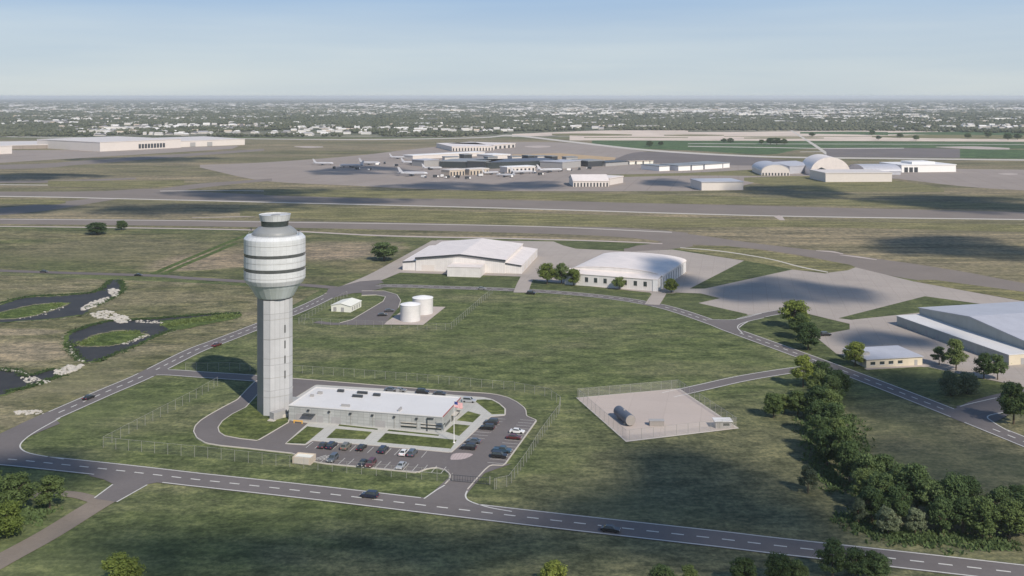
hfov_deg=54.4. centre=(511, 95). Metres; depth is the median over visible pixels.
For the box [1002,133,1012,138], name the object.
tree
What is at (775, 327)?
grass island
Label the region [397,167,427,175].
airliner
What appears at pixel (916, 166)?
white hangar
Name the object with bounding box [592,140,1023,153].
green strip
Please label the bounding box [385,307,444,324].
tank slab
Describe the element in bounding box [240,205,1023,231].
strip turf
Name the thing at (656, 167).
box hangar
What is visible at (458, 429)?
lawn
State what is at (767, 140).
tree
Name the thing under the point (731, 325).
junction
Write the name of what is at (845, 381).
tree
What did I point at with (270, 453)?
chain link fence
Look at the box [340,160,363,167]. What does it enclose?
airliner
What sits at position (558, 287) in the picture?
mown grass
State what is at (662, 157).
old tarmac
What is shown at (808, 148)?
road
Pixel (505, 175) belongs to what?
airliner
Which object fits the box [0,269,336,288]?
road
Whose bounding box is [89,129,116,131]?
town warehouse
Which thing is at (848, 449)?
tree
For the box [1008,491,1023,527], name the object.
tree
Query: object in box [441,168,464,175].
pier building
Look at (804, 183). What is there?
strip turf
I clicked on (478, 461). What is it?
parking lot
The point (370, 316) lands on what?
tank lot
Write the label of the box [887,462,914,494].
tree
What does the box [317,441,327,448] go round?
parked car
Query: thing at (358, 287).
junction
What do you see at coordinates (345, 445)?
parked car
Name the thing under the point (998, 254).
airfield turf
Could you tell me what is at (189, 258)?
ditch
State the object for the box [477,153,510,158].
terminal block
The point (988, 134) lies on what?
tree
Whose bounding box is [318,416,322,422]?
door
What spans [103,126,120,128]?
town warehouse
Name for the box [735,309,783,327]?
spur road
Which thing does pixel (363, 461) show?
parked car
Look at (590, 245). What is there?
grass island
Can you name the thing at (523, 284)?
driveway
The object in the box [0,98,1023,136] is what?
land
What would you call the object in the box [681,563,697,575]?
tree
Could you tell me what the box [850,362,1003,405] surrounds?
grass verge
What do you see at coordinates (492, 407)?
lawn
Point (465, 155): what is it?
roof block
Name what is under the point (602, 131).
sand field
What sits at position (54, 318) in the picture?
pond bank
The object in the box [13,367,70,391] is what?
pond bank
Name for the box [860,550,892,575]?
tree
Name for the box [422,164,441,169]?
airliner
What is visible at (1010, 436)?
loop road
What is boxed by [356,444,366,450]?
parked car
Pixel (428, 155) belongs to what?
terminal hall
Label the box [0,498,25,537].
tree
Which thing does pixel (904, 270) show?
taxiway
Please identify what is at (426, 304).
storage tank
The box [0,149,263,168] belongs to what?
taxiway
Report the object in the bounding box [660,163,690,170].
box hangar
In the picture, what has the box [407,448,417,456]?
parked car
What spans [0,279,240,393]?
reeds
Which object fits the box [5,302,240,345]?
marsh plants
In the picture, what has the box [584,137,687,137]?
scrub strip
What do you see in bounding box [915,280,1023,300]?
strip turf
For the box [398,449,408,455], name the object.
parked car
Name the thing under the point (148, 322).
riprap
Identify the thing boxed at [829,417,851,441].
tree
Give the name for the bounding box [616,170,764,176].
dirt strip
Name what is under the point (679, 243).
taxiway
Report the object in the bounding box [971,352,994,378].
tree
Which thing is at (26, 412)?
riprap
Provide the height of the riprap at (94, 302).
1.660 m
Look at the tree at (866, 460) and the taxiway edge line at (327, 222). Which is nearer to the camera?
the tree at (866, 460)
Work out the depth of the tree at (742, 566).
213.54 m
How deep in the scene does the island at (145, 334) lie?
436.07 m
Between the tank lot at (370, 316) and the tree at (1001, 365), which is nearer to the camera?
the tree at (1001, 365)
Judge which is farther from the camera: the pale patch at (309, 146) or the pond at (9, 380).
the pale patch at (309, 146)
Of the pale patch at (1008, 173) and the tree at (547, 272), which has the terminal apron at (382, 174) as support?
the pale patch at (1008, 173)
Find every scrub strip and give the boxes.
[552,133,631,135]
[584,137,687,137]
[664,134,723,135]
[724,136,871,136]
[744,137,817,138]
[800,132,887,134]
[872,135,1023,138]
[880,131,1023,134]
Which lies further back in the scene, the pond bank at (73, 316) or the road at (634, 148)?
the road at (634, 148)
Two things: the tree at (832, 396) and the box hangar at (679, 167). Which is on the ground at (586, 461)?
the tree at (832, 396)
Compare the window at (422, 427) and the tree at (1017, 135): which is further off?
the tree at (1017, 135)
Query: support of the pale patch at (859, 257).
on the taxiway at (904, 270)
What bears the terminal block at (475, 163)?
on the terminal apron at (382, 174)
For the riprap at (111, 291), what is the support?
on the pond bank at (54, 318)
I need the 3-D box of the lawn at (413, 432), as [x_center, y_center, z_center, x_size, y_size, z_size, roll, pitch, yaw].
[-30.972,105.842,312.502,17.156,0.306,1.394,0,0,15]
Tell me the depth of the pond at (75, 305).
510.07 m
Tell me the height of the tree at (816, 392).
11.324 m
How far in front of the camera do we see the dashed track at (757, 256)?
656.54 m
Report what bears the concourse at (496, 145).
on the terminal apron at (382, 174)
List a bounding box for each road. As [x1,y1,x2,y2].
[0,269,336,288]
[0,313,1023,575]
[2,135,1023,160]
[17,276,364,425]
[146,369,256,380]
[313,321,346,324]
[372,284,1023,446]
[662,366,834,396]
[688,143,1023,144]
[688,146,893,148]
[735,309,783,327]
[790,130,825,153]
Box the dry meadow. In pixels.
[0,275,319,432]
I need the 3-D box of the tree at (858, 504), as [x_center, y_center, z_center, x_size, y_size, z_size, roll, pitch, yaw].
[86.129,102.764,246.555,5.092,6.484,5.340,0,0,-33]
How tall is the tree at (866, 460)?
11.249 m
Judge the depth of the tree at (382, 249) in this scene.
636.89 m
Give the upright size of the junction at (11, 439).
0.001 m
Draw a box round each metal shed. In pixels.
[690,178,743,190]
[774,161,805,173]
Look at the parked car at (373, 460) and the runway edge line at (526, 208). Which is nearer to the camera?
the parked car at (373, 460)
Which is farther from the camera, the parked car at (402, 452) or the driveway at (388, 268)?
the driveway at (388, 268)
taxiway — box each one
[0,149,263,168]
[0,178,135,182]
[0,178,271,214]
[0,218,687,241]
[624,237,692,250]
[676,233,1023,291]
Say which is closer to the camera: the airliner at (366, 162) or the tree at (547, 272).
the tree at (547, 272)
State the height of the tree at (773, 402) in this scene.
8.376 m
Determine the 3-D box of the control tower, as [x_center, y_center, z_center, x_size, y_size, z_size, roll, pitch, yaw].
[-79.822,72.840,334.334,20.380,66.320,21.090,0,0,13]
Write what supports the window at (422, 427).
in the office building at (397, 409)
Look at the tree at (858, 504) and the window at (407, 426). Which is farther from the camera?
the window at (407, 426)
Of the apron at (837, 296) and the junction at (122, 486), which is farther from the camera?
the apron at (837, 296)
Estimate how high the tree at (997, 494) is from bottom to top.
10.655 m
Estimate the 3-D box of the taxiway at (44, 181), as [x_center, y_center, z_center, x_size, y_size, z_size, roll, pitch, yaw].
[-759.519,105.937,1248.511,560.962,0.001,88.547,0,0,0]
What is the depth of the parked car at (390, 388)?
356.43 m
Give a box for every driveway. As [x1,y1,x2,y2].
[0,501,113,568]
[324,240,440,293]
[514,276,533,292]
[645,291,667,304]
[951,389,1023,421]
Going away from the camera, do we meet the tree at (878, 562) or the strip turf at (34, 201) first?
the tree at (878, 562)
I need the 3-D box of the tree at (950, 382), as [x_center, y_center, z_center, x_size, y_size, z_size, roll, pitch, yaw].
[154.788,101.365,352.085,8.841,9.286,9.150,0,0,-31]
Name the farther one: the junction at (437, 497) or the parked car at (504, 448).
the parked car at (504, 448)
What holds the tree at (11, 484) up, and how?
on the ground at (586, 461)
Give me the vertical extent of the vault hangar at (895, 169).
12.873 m
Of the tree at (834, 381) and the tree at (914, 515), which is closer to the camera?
the tree at (914, 515)
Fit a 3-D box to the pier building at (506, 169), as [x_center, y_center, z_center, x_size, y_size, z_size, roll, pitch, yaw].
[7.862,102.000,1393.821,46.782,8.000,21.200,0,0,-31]
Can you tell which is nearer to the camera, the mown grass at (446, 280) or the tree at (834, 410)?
the tree at (834, 410)
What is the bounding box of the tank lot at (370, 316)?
[340,291,400,324]
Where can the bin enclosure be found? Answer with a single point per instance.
(303, 459)
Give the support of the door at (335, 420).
in the office building at (397, 409)
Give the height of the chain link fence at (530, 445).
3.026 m
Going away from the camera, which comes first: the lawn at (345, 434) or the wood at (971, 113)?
the lawn at (345, 434)
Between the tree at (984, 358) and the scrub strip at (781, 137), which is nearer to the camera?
the tree at (984, 358)
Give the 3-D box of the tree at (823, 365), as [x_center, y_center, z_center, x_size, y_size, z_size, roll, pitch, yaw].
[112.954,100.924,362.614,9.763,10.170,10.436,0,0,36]
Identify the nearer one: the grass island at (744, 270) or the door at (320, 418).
the door at (320, 418)
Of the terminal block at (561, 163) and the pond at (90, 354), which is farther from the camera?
the terminal block at (561, 163)
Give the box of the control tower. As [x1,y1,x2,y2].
[244,212,305,421]
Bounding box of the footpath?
[32,491,106,504]
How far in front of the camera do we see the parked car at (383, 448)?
294.53 m
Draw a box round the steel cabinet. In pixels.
[649,419,663,425]
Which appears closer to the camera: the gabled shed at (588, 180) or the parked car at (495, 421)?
the parked car at (495, 421)
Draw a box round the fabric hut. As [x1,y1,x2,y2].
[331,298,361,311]
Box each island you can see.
[0,303,67,319]
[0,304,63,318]
[77,330,149,346]
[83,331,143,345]
[554,241,637,248]
[662,293,745,319]
[690,261,791,288]
[742,315,849,360]
[841,296,977,319]
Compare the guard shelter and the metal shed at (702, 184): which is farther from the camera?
the metal shed at (702, 184)
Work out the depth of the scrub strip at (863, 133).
2812.40 m
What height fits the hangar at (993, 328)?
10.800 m
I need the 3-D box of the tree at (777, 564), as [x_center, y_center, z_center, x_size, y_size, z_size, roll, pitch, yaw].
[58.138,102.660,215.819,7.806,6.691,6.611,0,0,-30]
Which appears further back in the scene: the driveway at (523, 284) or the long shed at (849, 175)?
the long shed at (849, 175)
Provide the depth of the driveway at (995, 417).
334.48 m
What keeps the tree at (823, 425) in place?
on the ground at (586, 461)
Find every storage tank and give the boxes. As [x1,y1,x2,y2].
[400,302,419,321]
[412,295,432,314]
[613,406,634,425]
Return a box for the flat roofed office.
[843,345,926,369]
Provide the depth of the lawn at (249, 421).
320.28 m
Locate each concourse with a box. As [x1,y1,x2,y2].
[436,142,493,150]
[455,142,514,148]
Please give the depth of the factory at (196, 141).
2127.69 m
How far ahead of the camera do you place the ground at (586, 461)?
290.21 m
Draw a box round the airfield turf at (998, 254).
[0,138,1023,300]
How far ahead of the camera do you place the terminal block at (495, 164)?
1474.77 m
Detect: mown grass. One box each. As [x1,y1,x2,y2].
[380,274,519,287]
[530,282,649,300]
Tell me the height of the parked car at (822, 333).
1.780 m
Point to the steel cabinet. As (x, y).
(656, 422)
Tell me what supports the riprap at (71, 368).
on the pond bank at (56, 378)
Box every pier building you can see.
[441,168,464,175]
[461,167,488,174]
[499,165,535,172]
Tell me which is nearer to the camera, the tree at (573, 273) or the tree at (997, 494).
the tree at (997, 494)
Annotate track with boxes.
[0,226,661,243]
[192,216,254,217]
[680,247,827,272]
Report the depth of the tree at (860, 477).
256.26 m
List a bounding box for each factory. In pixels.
[0,141,47,148]
[0,145,11,153]
[37,136,180,151]
[162,136,244,146]
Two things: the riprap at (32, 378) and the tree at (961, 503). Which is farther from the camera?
the riprap at (32, 378)
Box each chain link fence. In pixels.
[103,377,217,437]
[107,437,448,479]
[185,363,557,402]
[298,291,346,323]
[315,289,490,329]
[494,397,560,489]
[577,380,736,438]
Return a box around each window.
[401,425,415,427]
[421,423,441,426]
[421,426,441,429]
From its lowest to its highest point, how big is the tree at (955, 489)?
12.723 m
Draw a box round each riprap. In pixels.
[13,410,43,414]
[20,375,50,384]
[53,364,84,374]
[81,297,109,309]
[90,310,130,322]
[107,288,119,296]
[135,320,162,322]
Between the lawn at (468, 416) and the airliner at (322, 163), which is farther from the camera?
the airliner at (322, 163)
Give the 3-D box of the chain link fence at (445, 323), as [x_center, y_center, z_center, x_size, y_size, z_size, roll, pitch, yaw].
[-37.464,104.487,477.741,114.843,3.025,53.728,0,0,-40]
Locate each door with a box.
[296,413,315,421]
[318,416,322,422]
[331,417,340,423]
[375,420,384,427]
[422,265,433,270]
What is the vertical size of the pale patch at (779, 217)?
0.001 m
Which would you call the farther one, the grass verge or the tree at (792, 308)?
the tree at (792, 308)
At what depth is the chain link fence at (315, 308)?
483.60 m
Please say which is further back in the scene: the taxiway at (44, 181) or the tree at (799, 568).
the taxiway at (44, 181)
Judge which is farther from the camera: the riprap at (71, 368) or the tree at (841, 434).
the riprap at (71, 368)
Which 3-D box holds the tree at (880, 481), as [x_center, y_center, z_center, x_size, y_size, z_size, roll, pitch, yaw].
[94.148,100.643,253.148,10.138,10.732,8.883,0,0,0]
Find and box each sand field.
[512,130,687,136]
[570,131,1023,141]
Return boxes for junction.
[0,412,59,459]
[88,473,161,501]
[324,280,383,299]
[416,464,508,510]
[709,313,763,332]
[956,397,1021,430]
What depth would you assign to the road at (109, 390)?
389.54 m
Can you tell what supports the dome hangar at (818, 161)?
on the terminal apron at (382, 174)
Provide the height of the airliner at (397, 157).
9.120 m
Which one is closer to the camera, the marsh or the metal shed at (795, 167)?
the marsh
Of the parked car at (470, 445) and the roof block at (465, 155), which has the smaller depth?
the parked car at (470, 445)
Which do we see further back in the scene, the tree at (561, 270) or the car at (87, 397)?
the tree at (561, 270)
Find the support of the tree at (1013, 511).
on the ground at (586, 461)
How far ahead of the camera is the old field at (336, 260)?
673.98 m
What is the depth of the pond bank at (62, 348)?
423.85 m
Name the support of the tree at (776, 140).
on the airfield turf at (998, 254)
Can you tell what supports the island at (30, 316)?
on the pond at (75, 305)
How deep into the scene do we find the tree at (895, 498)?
245.10 m
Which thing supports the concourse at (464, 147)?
on the terminal apron at (382, 174)
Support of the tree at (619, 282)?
on the ground at (586, 461)
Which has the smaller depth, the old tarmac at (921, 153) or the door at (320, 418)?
the door at (320, 418)
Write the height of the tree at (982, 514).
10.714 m
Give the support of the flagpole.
on the lawn at (415, 440)
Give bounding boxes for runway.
[0,189,1023,218]
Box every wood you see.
[0,100,1023,108]
[0,108,1023,119]
[0,118,1023,136]
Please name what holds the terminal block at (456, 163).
on the terminal apron at (382, 174)
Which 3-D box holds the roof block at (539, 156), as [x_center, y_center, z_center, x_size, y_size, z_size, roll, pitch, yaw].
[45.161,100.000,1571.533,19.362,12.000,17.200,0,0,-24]
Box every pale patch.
[294,146,322,147]
[525,146,549,147]
[774,215,783,219]
[843,255,876,259]
[943,146,1009,149]
[999,173,1017,174]
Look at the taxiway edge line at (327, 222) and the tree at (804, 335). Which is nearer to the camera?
the tree at (804, 335)
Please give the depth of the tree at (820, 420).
295.14 m
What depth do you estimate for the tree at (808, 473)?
265.11 m
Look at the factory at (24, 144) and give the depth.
2010.94 m
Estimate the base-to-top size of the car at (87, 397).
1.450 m
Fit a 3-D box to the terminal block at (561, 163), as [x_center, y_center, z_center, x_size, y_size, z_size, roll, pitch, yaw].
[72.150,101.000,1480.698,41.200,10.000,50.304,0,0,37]
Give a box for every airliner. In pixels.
[313,159,332,164]
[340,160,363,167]
[359,158,379,164]
[389,153,404,158]
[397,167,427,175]
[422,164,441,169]
[482,169,497,174]
[496,171,514,176]
[510,167,532,173]
[537,165,561,171]
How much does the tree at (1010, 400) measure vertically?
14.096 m
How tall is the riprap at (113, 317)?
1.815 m
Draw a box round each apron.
[0,146,237,162]
[200,142,1023,190]
[375,240,742,293]
[676,267,1023,386]
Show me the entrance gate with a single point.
(470, 479)
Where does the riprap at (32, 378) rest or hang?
on the pond bank at (23, 386)
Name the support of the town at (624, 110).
on the land
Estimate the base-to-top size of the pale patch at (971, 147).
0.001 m
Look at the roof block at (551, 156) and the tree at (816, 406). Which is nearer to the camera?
the tree at (816, 406)
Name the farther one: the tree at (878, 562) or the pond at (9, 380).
the pond at (9, 380)
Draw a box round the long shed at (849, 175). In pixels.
[809,169,892,181]
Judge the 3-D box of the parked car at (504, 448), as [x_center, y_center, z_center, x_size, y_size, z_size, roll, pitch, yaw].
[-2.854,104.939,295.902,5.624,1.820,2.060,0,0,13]
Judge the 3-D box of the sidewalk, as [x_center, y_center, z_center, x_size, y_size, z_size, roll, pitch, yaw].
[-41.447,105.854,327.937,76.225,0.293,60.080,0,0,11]
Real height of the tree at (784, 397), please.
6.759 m
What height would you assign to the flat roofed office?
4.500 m
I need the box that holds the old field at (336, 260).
[0,228,431,285]
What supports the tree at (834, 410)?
on the ground at (586, 461)
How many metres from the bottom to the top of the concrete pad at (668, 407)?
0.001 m
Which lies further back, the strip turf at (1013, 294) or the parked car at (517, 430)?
the strip turf at (1013, 294)
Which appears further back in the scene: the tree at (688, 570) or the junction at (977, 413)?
the junction at (977, 413)
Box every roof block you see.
[442,156,459,159]
[459,154,472,157]
[483,156,497,158]
[508,155,521,158]
[522,155,534,157]
[534,155,544,157]
[545,155,557,158]
[562,156,577,159]
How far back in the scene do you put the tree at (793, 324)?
432.04 m
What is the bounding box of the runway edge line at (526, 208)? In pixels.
[0,196,1023,219]
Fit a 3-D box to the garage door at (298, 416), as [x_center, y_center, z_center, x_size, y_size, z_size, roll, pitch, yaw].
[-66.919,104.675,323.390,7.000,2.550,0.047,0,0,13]
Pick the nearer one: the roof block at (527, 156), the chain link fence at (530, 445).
the chain link fence at (530, 445)
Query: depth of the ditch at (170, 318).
473.33 m
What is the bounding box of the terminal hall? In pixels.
[403,151,484,158]
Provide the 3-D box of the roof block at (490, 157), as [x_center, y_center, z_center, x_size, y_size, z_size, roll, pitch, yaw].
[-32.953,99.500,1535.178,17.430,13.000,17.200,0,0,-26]
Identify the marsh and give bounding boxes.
[160,314,241,329]
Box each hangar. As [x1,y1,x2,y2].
[402,238,537,276]
[565,252,685,291]
[641,164,669,170]
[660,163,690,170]
[674,163,703,169]
[683,162,722,168]
[700,161,729,167]
[752,161,789,175]
[803,154,848,174]
[848,164,900,174]
[879,160,956,171]
[896,301,1023,364]
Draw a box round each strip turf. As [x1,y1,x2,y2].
[0,199,65,204]
[48,180,183,187]
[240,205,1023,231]
[264,189,1023,208]
[677,246,854,272]
[744,176,943,191]
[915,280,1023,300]
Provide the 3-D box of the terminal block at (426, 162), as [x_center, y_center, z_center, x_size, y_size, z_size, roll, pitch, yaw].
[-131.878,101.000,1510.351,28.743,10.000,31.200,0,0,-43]
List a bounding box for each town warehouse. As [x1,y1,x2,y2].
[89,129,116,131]
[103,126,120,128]
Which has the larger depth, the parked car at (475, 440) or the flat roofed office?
the flat roofed office
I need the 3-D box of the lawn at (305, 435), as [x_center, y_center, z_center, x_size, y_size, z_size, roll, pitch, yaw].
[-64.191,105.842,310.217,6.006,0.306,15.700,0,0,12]
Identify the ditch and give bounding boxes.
[133,313,239,320]
[150,231,252,273]
[159,243,237,274]
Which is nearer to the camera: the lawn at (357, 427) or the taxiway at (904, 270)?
the lawn at (357, 427)
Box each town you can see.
[1,102,1021,125]
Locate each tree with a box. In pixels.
[0,471,39,506]
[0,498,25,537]
[33,474,67,508]
[85,222,107,233]
[98,551,146,575]
[116,220,127,229]
[370,241,398,260]
[535,263,557,283]
[537,559,567,575]
[555,263,569,283]
[565,268,581,285]
[611,276,626,289]
[647,563,676,575]
[663,278,678,292]
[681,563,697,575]
[729,557,757,575]
[762,392,785,417]
[762,550,791,575]
[765,138,773,143]
[771,138,782,144]
[777,298,810,321]
[779,394,793,413]
[786,390,806,414]
[787,312,810,332]
[789,354,815,386]
[789,559,809,575]
[795,320,820,349]
[797,465,819,492]
[801,399,825,427]
[804,384,826,408]
[804,413,834,441]
[806,368,830,389]
[810,427,835,465]
[811,360,832,373]
[812,422,832,449]
[812,537,850,575]
[813,388,845,414]
[822,374,846,399]
[822,400,846,428]
[828,368,853,391]
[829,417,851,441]
[831,426,859,472]
[837,440,860,480]
[841,546,871,575]
[842,341,864,366]
[847,467,873,503]
[848,452,885,485]
[848,498,868,522]
[854,484,888,521]
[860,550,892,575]
[861,471,897,506]
[868,453,897,475]
[875,505,902,533]
[881,482,913,518]
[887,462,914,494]
[895,461,930,508]
[905,507,928,531]
[914,479,949,515]
[925,496,954,533]
[928,469,970,524]
[930,346,945,364]
[936,369,962,396]
[943,338,968,369]
[946,496,977,533]
[956,473,984,497]
[957,370,980,393]
[962,495,1004,538]
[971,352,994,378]
[983,132,991,136]
[983,483,1021,524]
[988,354,1011,379]
[994,497,1023,538]
[996,380,1023,423]
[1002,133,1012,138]
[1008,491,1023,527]
[1009,483,1023,515]
[1013,133,1022,139]
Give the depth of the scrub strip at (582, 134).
2739.14 m
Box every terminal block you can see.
[411,158,438,166]
[439,158,502,168]
[467,160,490,167]
[474,158,554,168]
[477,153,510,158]
[539,159,580,168]
[572,159,604,166]
[602,160,628,165]
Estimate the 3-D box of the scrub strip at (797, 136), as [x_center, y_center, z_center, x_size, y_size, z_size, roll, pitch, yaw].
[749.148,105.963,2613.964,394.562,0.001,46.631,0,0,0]
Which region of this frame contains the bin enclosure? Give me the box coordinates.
[292,452,315,464]
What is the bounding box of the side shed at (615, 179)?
[607,175,623,184]
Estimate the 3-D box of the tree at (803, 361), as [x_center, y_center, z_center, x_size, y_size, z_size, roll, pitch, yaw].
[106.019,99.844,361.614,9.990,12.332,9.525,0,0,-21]
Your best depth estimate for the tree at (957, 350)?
382.77 m
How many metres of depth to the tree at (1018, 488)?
248.17 m
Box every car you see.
[82,394,94,399]
[211,342,221,346]
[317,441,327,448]
[325,441,337,448]
[326,452,338,462]
[340,442,351,449]
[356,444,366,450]
[357,458,367,466]
[360,489,378,498]
[365,457,376,467]
[377,445,388,453]
[384,386,394,391]
[393,387,406,391]
[395,461,406,469]
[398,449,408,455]
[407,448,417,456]
[416,388,429,393]
[433,390,446,395]
[460,442,476,450]
[462,396,476,402]
[465,437,481,443]
[479,423,494,429]
[483,418,498,424]
[490,450,507,458]
[492,445,511,453]
[506,433,521,439]
[509,427,524,433]
[600,524,619,532]
[820,331,831,335]
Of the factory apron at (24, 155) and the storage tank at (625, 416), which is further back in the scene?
the factory apron at (24, 155)
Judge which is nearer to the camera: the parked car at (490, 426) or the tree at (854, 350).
the parked car at (490, 426)
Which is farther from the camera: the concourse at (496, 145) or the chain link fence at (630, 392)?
the concourse at (496, 145)
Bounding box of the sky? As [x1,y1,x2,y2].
[0,0,1023,97]
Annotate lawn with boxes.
[217,395,288,440]
[287,426,323,443]
[327,429,370,438]
[339,424,377,429]
[377,433,455,448]
[388,429,438,435]
[446,424,469,435]
[458,411,479,421]
[476,399,503,413]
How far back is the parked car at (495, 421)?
320.51 m
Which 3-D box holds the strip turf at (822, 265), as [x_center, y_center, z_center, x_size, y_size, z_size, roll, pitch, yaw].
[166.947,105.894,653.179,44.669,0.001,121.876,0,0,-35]
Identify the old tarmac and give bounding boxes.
[615,152,790,165]
[824,148,959,157]
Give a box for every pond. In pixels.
[0,279,121,321]
[0,369,58,394]
[68,320,171,361]
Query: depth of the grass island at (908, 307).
498.26 m
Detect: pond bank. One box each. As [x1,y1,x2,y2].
[0,278,123,322]
[0,278,127,321]
[0,368,61,395]
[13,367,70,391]
[58,319,179,364]
[63,320,175,363]
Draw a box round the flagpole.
[453,401,462,442]
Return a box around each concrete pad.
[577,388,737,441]
[578,389,735,440]
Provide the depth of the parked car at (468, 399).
343.33 m
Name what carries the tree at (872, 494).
on the ground at (586, 461)
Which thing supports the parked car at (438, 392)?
on the parking lot at (478, 461)
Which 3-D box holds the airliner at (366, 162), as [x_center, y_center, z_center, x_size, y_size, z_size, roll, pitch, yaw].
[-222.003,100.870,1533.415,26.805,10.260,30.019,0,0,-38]
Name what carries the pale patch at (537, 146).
on the terminal apron at (382, 174)
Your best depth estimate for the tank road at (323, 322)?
463.09 m
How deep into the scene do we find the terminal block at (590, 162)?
1496.86 m
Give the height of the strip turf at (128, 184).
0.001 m
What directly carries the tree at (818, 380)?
on the ground at (586, 461)
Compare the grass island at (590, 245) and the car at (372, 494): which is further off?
the grass island at (590, 245)
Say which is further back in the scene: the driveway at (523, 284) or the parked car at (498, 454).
the driveway at (523, 284)
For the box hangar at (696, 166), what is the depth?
1430.31 m
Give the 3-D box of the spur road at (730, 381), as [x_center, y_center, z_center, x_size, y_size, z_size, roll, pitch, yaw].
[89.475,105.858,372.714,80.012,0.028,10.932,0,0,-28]
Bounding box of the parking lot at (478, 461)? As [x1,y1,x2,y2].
[193,378,536,498]
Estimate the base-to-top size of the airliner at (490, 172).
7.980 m
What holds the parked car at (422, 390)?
on the parking lot at (478, 461)
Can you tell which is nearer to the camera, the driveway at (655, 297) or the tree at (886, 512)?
the tree at (886, 512)
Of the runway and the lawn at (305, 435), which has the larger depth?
the runway
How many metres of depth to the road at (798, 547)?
250.50 m
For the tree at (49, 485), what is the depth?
254.35 m
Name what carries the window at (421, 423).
in the office building at (397, 409)
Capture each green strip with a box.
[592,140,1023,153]
[960,149,1023,158]
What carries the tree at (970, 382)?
on the grass verge
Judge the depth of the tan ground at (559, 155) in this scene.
1742.90 m
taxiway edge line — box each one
[9,219,671,232]
[186,190,254,190]
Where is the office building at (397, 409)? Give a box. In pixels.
[289,387,463,431]
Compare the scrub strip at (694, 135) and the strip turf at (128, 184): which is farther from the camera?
the scrub strip at (694, 135)
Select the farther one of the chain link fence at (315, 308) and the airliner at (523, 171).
the airliner at (523, 171)
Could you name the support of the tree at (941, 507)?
on the ground at (586, 461)
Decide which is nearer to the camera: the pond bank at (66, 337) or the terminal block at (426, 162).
the pond bank at (66, 337)
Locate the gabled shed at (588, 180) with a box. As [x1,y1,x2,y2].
[568,174,608,186]
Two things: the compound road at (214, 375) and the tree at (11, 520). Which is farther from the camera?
the compound road at (214, 375)
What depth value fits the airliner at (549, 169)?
1383.33 m
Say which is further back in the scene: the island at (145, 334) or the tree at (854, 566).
the island at (145, 334)
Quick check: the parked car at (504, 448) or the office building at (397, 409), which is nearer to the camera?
the parked car at (504, 448)
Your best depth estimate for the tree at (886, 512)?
239.26 m
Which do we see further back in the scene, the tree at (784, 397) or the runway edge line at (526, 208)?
the runway edge line at (526, 208)
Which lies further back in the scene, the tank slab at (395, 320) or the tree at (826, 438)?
the tank slab at (395, 320)
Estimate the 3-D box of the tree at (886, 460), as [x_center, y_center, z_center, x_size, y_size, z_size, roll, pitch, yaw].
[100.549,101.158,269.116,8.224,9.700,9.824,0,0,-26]
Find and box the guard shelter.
[712,417,732,428]
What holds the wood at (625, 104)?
on the land
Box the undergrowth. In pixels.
[1,397,1023,555]
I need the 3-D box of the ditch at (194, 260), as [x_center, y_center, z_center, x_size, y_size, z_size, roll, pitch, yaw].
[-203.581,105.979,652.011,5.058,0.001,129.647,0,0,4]
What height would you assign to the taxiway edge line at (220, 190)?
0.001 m
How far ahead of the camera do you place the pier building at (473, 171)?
1342.48 m
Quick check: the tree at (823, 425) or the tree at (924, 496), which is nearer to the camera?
the tree at (924, 496)
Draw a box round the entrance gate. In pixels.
[452,473,489,484]
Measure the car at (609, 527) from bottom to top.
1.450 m
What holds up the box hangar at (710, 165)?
on the terminal apron at (382, 174)
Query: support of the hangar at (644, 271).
on the ground at (586, 461)
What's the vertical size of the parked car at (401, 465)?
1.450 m
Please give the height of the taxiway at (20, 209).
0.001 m
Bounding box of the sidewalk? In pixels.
[285,385,505,452]
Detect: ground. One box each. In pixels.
[0,137,1023,575]
[512,153,614,159]
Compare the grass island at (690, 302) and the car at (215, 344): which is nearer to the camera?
the car at (215, 344)

